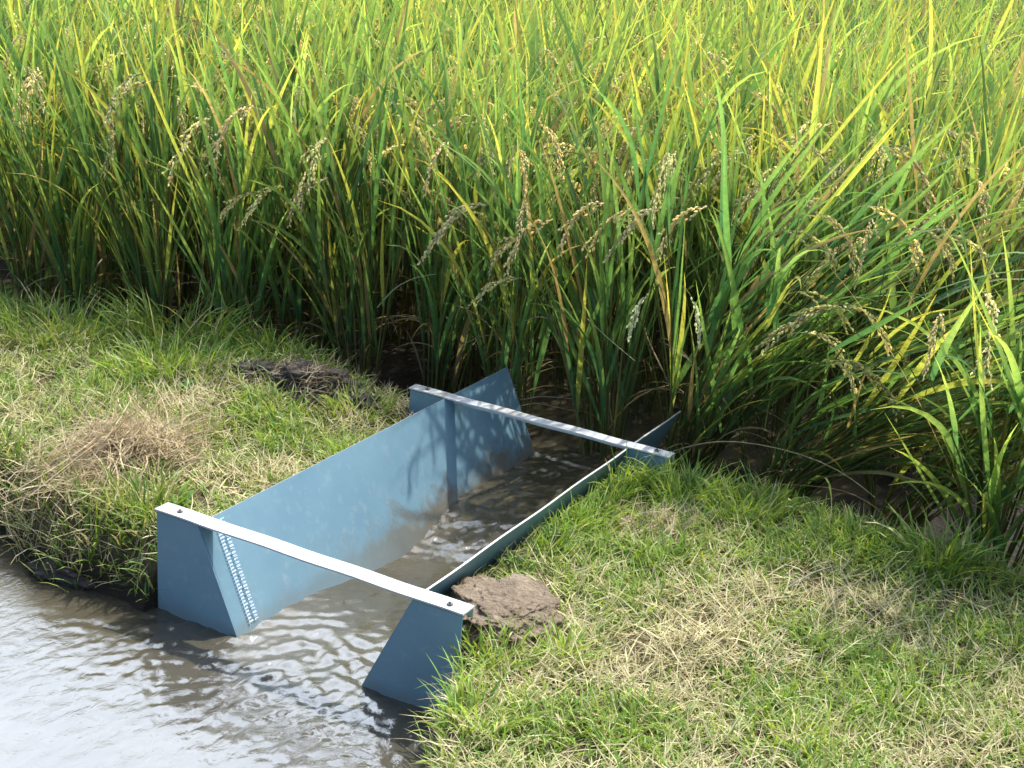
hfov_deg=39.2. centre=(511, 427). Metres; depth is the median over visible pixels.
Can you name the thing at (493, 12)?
rice clump
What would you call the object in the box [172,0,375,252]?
rice clump
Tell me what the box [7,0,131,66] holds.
rice clump
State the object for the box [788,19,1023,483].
rice clump
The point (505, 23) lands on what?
rice clump
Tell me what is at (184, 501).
weed
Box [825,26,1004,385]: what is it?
rice clump
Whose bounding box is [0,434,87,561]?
grass tussock
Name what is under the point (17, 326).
grass tussock
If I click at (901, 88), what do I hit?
rice clump
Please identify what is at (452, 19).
rice clump
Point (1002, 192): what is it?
rice clump
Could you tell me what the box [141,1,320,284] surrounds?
rice clump
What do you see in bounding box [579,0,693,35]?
rice clump
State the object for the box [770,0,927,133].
rice clump
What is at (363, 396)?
mud clod
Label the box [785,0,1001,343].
rice clump
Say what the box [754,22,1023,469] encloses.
rice clump
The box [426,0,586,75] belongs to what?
rice clump
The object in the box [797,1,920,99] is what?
rice clump
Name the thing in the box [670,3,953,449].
rice clump
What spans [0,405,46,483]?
grass tussock
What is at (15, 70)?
rice clump
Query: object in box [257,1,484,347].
rice clump
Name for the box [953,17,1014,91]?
rice clump
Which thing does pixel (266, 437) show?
bank grass
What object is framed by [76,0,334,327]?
rice clump
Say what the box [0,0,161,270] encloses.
rice clump
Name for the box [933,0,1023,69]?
rice clump
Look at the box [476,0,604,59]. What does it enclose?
rice clump
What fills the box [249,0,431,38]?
rice clump
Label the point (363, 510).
measuring flume
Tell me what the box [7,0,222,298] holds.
rice clump
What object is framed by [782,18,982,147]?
rice clump
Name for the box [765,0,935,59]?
rice clump
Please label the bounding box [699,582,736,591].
weed
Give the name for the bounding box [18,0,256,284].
rice clump
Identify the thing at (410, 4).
rice clump
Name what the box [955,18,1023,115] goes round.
rice clump
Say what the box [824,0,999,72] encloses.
rice clump
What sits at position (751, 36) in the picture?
rice clump
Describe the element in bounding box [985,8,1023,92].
rice clump
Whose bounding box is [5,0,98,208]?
rice clump
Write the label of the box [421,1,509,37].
rice clump
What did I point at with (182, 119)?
rice clump
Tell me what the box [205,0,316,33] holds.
rice clump
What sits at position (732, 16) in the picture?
rice clump
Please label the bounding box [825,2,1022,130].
rice clump
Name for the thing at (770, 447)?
dry stalk
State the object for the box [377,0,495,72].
rice clump
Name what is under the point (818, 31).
rice clump
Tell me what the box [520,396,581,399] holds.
dry stalk
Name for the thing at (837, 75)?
rice clump
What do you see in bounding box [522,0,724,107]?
rice clump
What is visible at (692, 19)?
rice clump
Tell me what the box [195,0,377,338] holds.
rice clump
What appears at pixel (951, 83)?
rice clump
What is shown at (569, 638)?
grass tussock
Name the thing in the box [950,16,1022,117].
rice clump
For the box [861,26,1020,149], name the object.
rice clump
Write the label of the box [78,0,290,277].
rice clump
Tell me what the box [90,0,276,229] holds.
rice clump
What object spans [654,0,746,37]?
rice clump
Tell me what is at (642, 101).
rice clump
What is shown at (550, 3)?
rice clump
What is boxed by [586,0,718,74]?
rice clump
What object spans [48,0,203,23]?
rice clump
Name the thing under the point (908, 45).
rice clump
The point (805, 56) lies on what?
rice clump
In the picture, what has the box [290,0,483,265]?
rice clump
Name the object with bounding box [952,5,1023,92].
rice clump
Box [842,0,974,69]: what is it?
rice clump
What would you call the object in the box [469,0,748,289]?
rice clump
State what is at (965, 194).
rice clump
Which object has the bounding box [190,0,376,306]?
rice clump
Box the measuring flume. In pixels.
[154,367,680,713]
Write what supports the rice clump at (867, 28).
on the ground at (400, 368)
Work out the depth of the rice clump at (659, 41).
6.89 m
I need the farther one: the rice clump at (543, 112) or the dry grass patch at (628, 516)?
the rice clump at (543, 112)
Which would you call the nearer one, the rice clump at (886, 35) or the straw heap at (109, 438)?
the straw heap at (109, 438)
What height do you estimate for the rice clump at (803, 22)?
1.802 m
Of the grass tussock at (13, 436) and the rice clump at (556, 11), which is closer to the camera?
the grass tussock at (13, 436)
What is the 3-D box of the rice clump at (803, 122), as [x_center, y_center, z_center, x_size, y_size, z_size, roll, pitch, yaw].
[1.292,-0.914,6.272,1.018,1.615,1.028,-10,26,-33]
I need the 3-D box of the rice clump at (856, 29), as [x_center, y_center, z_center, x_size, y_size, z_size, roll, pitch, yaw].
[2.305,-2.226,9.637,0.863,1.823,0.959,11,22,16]
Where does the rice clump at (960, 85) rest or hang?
on the ground at (400, 368)
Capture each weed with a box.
[156,483,193,505]
[176,379,194,390]
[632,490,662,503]
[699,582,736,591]
[743,643,764,657]
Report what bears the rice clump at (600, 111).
on the ground at (400, 368)
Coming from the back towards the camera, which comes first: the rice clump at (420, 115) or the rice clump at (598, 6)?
the rice clump at (598, 6)
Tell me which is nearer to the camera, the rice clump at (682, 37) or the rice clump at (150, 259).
the rice clump at (150, 259)
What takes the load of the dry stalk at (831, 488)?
on the bank grass at (639, 552)
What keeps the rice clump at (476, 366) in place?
on the ground at (400, 368)
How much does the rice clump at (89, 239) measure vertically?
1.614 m
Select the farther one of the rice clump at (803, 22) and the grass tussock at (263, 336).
the rice clump at (803, 22)
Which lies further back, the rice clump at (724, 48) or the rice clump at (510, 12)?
the rice clump at (510, 12)
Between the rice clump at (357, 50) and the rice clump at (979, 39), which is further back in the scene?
the rice clump at (979, 39)
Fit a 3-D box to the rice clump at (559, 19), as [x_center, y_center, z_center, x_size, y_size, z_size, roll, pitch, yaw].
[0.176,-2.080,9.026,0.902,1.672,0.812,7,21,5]
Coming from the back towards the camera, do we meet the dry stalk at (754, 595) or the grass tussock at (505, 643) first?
the dry stalk at (754, 595)
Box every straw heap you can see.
[0,369,246,561]
[234,337,381,411]
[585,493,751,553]
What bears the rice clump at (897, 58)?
on the ground at (400, 368)
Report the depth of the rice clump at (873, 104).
5.33 m
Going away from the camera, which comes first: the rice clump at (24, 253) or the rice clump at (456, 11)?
the rice clump at (24, 253)
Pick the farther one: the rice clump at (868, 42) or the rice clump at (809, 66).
the rice clump at (868, 42)
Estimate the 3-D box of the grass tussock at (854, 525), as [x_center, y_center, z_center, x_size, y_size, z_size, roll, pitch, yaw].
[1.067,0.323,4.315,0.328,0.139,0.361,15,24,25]
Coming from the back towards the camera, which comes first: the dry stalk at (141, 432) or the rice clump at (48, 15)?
the rice clump at (48, 15)
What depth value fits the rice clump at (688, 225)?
5.72 m
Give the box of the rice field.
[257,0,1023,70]
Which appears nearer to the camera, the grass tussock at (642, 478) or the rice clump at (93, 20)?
the grass tussock at (642, 478)
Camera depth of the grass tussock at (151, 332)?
5.60 m
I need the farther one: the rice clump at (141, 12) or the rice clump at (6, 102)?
the rice clump at (141, 12)
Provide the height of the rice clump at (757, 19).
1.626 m
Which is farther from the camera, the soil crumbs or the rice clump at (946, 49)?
the rice clump at (946, 49)
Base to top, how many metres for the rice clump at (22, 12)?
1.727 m
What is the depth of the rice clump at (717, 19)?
8.07 m
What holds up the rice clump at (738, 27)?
on the ground at (400, 368)
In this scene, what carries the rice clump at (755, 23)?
on the ground at (400, 368)
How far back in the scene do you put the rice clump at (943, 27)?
8.94 m
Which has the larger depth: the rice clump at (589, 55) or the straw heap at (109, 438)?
the rice clump at (589, 55)
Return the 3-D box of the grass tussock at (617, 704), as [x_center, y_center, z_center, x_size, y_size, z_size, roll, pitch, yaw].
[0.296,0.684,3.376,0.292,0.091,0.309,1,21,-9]
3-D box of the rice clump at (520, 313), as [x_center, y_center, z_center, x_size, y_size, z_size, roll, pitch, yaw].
[-0.021,-0.658,5.379,1.005,1.605,0.924,7,21,5]
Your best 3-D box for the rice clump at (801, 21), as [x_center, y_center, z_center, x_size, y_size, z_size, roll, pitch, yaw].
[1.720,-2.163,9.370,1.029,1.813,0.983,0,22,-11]
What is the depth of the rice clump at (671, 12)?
8.36 m
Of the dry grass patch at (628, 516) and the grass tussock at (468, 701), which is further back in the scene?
the dry grass patch at (628, 516)
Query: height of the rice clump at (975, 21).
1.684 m
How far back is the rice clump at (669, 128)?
5.75 m
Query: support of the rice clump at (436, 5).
on the ground at (400, 368)
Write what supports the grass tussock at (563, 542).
on the ground at (400, 368)
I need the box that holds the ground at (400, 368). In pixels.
[0,202,1023,767]
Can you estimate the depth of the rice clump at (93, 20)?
7.61 m
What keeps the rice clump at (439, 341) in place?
on the ground at (400, 368)
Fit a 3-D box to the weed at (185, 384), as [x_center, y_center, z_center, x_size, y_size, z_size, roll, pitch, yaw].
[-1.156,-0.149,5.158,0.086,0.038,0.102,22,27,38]
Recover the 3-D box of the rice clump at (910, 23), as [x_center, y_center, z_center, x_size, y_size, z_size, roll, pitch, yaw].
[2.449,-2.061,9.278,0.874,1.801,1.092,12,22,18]
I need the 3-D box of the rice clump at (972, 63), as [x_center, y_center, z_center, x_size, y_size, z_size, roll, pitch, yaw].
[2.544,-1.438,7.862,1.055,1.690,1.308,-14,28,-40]
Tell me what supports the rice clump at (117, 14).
on the ground at (400, 368)
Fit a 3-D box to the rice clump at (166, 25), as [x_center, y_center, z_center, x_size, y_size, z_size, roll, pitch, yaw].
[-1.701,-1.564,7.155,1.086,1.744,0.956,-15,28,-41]
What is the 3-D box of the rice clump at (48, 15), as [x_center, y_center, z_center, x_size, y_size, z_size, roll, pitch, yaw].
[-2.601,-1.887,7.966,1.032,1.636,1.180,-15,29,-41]
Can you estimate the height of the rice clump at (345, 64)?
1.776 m
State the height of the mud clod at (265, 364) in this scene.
0.095 m
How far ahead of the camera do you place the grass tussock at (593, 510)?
4.43 m
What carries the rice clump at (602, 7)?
on the ground at (400, 368)
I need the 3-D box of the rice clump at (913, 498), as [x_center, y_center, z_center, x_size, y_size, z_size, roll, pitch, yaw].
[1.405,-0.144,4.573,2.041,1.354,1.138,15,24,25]
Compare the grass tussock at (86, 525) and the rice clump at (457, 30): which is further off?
the rice clump at (457, 30)
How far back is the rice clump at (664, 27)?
7.96 m
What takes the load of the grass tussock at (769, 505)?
on the ground at (400, 368)
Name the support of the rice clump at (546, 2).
on the ground at (400, 368)
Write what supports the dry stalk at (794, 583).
on the bank grass at (639, 552)
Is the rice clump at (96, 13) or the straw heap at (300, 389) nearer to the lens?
the straw heap at (300, 389)
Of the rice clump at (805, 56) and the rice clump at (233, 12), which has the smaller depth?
the rice clump at (805, 56)
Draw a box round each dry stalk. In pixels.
[111,410,198,474]
[377,274,434,307]
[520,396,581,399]
[520,403,573,410]
[587,319,634,360]
[671,441,874,497]
[688,586,844,607]
[702,559,852,596]
[741,484,896,528]
[785,566,833,589]
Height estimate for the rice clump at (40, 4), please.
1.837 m
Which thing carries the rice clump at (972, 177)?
on the ground at (400, 368)
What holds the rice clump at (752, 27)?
on the ground at (400, 368)
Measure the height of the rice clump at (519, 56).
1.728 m
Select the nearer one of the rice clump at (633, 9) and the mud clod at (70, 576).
the mud clod at (70, 576)
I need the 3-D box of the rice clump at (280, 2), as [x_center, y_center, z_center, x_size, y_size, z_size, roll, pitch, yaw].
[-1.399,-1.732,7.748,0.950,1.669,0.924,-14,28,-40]
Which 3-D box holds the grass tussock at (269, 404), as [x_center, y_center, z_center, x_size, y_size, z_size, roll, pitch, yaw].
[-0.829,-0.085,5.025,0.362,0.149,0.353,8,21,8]
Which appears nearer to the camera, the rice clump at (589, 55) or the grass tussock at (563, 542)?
the grass tussock at (563, 542)
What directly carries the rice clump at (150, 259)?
on the ground at (400, 368)
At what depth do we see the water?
3.90 m
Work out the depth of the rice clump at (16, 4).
7.25 m
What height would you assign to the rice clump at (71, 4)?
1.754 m
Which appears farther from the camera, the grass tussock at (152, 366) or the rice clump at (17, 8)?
the rice clump at (17, 8)
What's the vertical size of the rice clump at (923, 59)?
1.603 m
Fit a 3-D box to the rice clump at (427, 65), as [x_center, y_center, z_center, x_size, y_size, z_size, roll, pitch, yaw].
[-0.252,-0.966,6.044,0.936,1.636,0.843,23,28,39]
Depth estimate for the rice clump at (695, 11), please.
9.12 m
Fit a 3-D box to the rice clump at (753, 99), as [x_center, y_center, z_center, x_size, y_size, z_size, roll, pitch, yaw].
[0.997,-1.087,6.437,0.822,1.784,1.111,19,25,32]
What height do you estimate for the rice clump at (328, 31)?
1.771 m
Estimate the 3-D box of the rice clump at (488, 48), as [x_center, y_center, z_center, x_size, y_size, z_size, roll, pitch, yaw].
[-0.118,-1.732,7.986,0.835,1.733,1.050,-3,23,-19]
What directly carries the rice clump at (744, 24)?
on the ground at (400, 368)
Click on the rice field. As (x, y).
(1003, 4)
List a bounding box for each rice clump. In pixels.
[0,0,19,59]
[0,0,48,271]
[0,0,52,259]
[0,0,89,261]
[0,0,124,255]
[0,0,125,268]
[0,0,157,318]
[0,0,158,301]
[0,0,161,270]
[0,0,164,281]
[0,0,249,330]
[0,1,42,220]
[2,1,106,240]
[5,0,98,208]
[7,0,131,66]
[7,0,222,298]
[7,4,117,42]
[9,0,153,223]
[11,0,254,323]
[12,0,276,329]
[13,0,201,240]
[14,0,136,59]
[14,0,274,338]
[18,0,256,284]
[31,0,150,49]
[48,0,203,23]
[48,0,261,235]
[50,0,305,313]
[52,0,212,234]
[55,0,251,198]
[73,0,287,295]
[76,0,281,247]
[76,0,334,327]
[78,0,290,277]
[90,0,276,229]
[105,0,290,249]
[105,0,370,349]
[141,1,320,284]
[165,1,314,44]
[172,0,260,47]
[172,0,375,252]
[181,1,442,360]
[187,0,503,335]
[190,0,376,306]
[190,0,400,295]
[191,0,331,41]
[191,0,414,319]
[194,0,350,69]
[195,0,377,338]
[204,0,500,388]
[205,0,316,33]
[207,0,355,82]
[213,0,388,49]
[216,0,429,357]
[223,0,405,262]
[246,0,414,57]
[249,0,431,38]
[250,0,387,40]
[256,0,493,312]
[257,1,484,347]
[261,0,388,37]
[267,0,418,241]
[279,0,438,54]
[281,0,496,218]
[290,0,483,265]
[296,0,444,281]
[306,0,544,324]
[320,4,590,361]
[322,0,464,217]
[323,0,527,260]
[329,0,441,44]
[331,0,438,220]
[332,0,524,301]
[336,3,617,393]
[351,2,599,387]
[356,0,541,72]
[364,0,552,170]
[371,1,511,270]
[372,0,669,357]
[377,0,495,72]
[378,30,657,425]
[379,12,623,382]
[384,0,521,58]
[399,0,642,155]
[401,0,593,318]
[403,0,653,382]
[406,0,561,93]
[415,25,754,459]
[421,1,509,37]
[422,0,566,49]
[423,0,563,47]
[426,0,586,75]
[435,0,575,294]
[436,29,674,325]
[438,0,523,33]
[441,0,563,91]
[458,0,563,65]
[463,0,648,282]
[464,0,629,77]
[469,0,664,269]
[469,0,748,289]
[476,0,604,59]
[476,0,756,399]
[480,0,632,50]
[481,0,676,369]
[489,0,708,315]
[492,0,602,57]
[495,0,587,37]
[501,0,652,53]
[504,0,642,39]
[509,0,586,34]
[510,0,718,100]
[515,30,728,361]
[517,0,605,39]
[521,0,578,55]
[522,0,654,43]
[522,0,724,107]
[523,7,736,344]
[527,0,765,313]
[535,0,667,175]
[538,0,659,24]
[539,0,793,342]
[546,64,793,412]
[551,0,732,274]
[552,0,705,77]
[557,28,1023,478]
[559,0,684,39]
[567,0,816,388]
[570,0,677,61]
[570,0,734,85]
[572,0,709,32]
[573,0,722,51]
[575,0,741,270]
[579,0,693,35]
[579,33,840,435]
[582,146,1023,517]
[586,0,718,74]
[589,0,755,258]
[590,0,746,57]
[603,0,883,379]
[605,0,839,326]
[610,0,804,290]
[615,1,776,309]
[619,0,738,38]
[620,3,839,398]
[625,0,768,43]
[630,0,728,60]
[644,0,750,35]
[648,0,842,352]
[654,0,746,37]
[655,26,892,389]
[656,0,801,61]
[656,0,807,52]
[656,206,1023,536]
[664,0,779,80]
[664,0,857,79]
[665,0,826,91]
[669,2,850,271]
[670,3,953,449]
[672,0,856,335]
[672,0,904,287]
[673,0,813,67]
[681,0,816,60]
[681,0,818,68]
[682,13,854,333]
[686,0,819,57]
[689,0,835,290]
[690,0,855,81]
[691,0,878,78]
[693,0,807,34]
[702,30,907,380]
[709,6,929,425]
[721,18,954,356]
[723,5,914,115]
[725,0,881,56]
[728,0,855,62]
[729,0,856,54]
[730,0,978,286]
[736,0,1005,411]
[737,0,927,141]
[738,0,840,50]
[740,0,1011,434]
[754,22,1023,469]
[754,157,1023,577]
[763,0,883,71]
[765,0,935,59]
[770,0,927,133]
[772,0,907,73]
[779,0,985,71]
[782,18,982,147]
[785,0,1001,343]
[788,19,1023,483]
[793,0,980,155]
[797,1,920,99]
[799,0,950,62]
[801,1,928,73]
[801,6,940,90]
[810,0,925,61]
[814,0,1011,368]
[815,0,970,313]
[823,30,1023,420]
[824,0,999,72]
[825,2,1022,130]
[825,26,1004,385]
[828,8,1011,364]
[835,0,1023,282]
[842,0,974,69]
[848,0,1002,69]
[849,0,948,55]
[849,56,1023,454]
[854,21,992,144]
[857,1,1023,328]
[859,21,998,92]
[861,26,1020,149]
[862,0,1015,56]
[863,0,1015,60]
[875,0,1023,71]
[879,0,1020,111]
[880,0,1020,109]
[880,71,1023,436]
[888,87,1023,399]
[890,0,1023,94]
[901,15,1023,333]
[902,1,1021,69]
[905,35,1023,464]
[915,0,1023,184]
[918,45,1023,265]
[919,0,1017,78]
[929,14,1021,108]
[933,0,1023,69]
[935,62,1023,355]
[938,23,1023,368]
[944,1,1019,58]
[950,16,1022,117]
[950,49,1023,396]
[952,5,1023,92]
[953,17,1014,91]
[954,85,1023,340]
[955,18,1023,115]
[958,0,1023,58]
[958,28,1023,108]
[965,31,1020,130]
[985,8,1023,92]
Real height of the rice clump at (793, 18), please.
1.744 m
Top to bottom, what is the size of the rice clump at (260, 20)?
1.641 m
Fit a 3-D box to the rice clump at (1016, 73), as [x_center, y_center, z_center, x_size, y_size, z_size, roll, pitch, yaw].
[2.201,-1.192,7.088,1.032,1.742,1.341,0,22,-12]
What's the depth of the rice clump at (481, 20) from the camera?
8.52 m
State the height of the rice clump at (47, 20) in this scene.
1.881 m
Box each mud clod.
[24,556,95,588]
[231,359,283,380]
[268,358,363,400]
[342,389,380,412]
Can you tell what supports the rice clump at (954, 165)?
on the ground at (400, 368)
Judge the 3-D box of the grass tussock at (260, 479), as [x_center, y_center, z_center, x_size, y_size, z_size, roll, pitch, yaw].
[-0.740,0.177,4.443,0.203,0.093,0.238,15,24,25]
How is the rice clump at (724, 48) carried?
on the ground at (400, 368)
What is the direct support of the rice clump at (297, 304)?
on the ground at (400, 368)
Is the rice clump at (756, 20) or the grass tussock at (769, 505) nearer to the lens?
the grass tussock at (769, 505)
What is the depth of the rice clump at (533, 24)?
6.08 m
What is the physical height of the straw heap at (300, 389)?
0.206 m
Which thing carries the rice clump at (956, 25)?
on the ground at (400, 368)
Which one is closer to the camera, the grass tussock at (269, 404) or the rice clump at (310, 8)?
the grass tussock at (269, 404)
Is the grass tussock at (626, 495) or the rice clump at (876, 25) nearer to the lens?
the grass tussock at (626, 495)
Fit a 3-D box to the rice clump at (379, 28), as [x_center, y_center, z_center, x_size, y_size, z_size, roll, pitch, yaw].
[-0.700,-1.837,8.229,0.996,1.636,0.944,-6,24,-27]
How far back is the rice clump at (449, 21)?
7.36 m
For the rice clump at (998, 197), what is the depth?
5.89 m
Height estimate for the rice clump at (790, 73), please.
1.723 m
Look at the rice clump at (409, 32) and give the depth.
7.38 m
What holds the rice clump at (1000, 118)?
on the ground at (400, 368)
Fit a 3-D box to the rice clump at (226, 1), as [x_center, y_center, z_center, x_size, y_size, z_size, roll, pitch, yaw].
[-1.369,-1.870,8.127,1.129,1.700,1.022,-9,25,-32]
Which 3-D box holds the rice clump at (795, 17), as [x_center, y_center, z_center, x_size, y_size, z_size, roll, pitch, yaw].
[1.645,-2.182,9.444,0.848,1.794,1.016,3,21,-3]
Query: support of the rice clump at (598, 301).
on the ground at (400, 368)
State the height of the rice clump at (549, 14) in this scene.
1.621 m
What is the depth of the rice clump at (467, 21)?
8.12 m
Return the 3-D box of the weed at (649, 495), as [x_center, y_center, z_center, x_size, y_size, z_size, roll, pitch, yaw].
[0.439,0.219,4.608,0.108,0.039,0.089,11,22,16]
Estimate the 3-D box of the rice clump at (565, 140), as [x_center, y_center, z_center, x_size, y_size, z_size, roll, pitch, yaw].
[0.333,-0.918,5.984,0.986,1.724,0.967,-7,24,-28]
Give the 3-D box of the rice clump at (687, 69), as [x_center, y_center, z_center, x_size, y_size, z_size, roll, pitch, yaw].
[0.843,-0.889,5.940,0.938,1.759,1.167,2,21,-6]
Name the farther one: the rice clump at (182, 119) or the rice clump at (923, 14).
the rice clump at (923, 14)
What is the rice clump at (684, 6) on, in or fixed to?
on the ground at (400, 368)
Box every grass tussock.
[0,276,157,357]
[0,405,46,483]
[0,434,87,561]
[21,462,132,592]
[78,457,213,555]
[83,268,276,354]
[83,322,255,388]
[207,309,320,356]
[229,372,320,431]
[235,465,297,495]
[305,422,370,458]
[309,378,409,426]
[408,634,505,765]
[410,658,547,741]
[437,609,560,682]
[489,542,542,579]
[523,511,588,563]
[527,613,619,670]
[541,499,606,537]
[562,480,638,536]
[575,464,647,517]
[579,680,704,757]
[589,444,689,507]
[621,443,746,511]
[678,460,818,535]
[741,693,849,760]
[810,502,919,572]
[859,498,1023,587]
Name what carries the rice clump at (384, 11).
on the ground at (400, 368)
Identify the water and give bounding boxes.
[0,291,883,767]
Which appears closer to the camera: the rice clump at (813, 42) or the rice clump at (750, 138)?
the rice clump at (750, 138)
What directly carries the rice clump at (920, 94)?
on the ground at (400, 368)
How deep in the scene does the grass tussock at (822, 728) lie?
3.38 m
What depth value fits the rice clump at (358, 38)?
6.17 m
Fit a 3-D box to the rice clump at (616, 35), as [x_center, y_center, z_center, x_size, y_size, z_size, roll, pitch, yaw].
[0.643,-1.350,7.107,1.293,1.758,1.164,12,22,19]
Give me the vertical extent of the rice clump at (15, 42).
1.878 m
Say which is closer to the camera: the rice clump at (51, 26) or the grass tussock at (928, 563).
the grass tussock at (928, 563)
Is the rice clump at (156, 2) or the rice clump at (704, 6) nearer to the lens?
the rice clump at (156, 2)
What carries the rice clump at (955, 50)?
on the ground at (400, 368)
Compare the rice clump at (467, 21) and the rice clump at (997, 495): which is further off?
the rice clump at (467, 21)
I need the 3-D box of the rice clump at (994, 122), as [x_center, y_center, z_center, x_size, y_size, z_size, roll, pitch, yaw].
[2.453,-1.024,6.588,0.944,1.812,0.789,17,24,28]
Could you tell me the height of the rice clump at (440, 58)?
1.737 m
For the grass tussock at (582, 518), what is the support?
on the ground at (400, 368)
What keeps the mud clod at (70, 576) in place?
on the ground at (400, 368)
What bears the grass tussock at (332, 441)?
on the ground at (400, 368)
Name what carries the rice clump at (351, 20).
on the ground at (400, 368)
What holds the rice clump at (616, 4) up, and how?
on the ground at (400, 368)
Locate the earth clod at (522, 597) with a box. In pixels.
[449,573,568,654]
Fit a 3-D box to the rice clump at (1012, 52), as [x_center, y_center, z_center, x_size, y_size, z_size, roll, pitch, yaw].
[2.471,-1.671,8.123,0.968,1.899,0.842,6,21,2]
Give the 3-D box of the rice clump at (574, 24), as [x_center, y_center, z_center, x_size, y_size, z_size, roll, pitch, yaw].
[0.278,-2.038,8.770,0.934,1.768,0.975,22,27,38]
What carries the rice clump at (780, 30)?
on the ground at (400, 368)
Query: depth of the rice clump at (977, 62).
6.43 m
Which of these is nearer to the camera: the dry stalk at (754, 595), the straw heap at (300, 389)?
the dry stalk at (754, 595)
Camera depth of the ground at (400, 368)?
4.24 m
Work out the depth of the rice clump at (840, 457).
4.67 m
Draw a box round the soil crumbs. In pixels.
[188,355,627,659]
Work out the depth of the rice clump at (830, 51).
7.53 m
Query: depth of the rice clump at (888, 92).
5.51 m
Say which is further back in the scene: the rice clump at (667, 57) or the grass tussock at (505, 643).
the rice clump at (667, 57)
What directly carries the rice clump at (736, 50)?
on the ground at (400, 368)
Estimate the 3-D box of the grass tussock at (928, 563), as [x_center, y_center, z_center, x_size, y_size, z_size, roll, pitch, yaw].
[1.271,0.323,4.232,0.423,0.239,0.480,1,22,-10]
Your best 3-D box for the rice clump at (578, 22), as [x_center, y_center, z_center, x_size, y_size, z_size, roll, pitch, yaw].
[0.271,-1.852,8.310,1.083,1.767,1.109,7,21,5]
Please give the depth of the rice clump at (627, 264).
6.24 m
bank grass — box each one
[0,282,416,601]
[408,451,1023,767]
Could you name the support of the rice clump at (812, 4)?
on the ground at (400, 368)
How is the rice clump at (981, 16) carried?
on the ground at (400, 368)
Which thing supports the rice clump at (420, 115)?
on the ground at (400, 368)
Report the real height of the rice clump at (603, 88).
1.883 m
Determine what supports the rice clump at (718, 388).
on the ground at (400, 368)
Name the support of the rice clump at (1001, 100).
on the ground at (400, 368)
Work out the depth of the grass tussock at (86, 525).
4.24 m
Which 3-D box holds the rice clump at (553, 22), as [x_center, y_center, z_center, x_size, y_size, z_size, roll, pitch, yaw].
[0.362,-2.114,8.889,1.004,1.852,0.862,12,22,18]
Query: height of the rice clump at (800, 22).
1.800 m
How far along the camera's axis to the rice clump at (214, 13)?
7.02 m
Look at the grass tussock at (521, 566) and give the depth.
4.08 m
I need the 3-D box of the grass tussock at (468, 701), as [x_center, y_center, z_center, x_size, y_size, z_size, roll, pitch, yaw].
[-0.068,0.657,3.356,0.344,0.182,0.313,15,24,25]
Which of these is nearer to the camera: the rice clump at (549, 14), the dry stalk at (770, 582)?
the dry stalk at (770, 582)
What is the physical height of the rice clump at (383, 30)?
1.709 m
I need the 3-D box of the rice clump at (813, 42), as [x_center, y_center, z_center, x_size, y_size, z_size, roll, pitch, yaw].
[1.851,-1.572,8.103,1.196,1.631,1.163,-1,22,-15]
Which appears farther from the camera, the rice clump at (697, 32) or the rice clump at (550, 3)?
the rice clump at (550, 3)
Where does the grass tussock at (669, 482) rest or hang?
on the ground at (400, 368)
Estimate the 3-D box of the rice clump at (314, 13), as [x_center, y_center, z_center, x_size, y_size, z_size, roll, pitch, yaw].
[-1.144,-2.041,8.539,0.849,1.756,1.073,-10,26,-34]
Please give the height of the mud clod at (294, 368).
0.155 m
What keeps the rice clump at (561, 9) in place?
on the ground at (400, 368)
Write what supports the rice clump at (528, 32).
on the ground at (400, 368)
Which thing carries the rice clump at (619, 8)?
on the ground at (400, 368)
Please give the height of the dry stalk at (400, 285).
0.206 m
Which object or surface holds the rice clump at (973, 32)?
on the ground at (400, 368)
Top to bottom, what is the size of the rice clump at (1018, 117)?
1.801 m
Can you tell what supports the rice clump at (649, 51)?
on the ground at (400, 368)
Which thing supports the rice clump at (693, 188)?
on the ground at (400, 368)
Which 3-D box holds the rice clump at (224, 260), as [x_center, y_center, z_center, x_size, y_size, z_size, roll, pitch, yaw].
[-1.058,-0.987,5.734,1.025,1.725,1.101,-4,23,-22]
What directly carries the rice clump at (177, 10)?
on the ground at (400, 368)
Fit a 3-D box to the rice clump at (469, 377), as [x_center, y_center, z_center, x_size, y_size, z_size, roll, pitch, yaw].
[-0.166,-0.921,5.970,1.110,1.654,0.946,6,21,2]
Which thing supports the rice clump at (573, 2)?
on the ground at (400, 368)
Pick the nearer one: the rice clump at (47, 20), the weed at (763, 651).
the weed at (763, 651)
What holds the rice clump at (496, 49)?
on the ground at (400, 368)
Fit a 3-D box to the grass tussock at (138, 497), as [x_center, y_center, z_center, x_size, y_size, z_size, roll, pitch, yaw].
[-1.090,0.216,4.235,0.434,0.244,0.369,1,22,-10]
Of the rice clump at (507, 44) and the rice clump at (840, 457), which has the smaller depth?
the rice clump at (840, 457)
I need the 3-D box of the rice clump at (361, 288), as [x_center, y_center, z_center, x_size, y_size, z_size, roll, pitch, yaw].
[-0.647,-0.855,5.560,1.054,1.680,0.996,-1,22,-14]
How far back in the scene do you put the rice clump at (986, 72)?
6.89 m
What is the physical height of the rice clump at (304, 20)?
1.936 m
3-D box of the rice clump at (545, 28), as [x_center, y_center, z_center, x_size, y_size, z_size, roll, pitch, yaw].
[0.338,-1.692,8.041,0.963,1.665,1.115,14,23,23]
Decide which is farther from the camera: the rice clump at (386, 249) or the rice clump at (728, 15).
the rice clump at (728, 15)
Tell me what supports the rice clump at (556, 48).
on the ground at (400, 368)

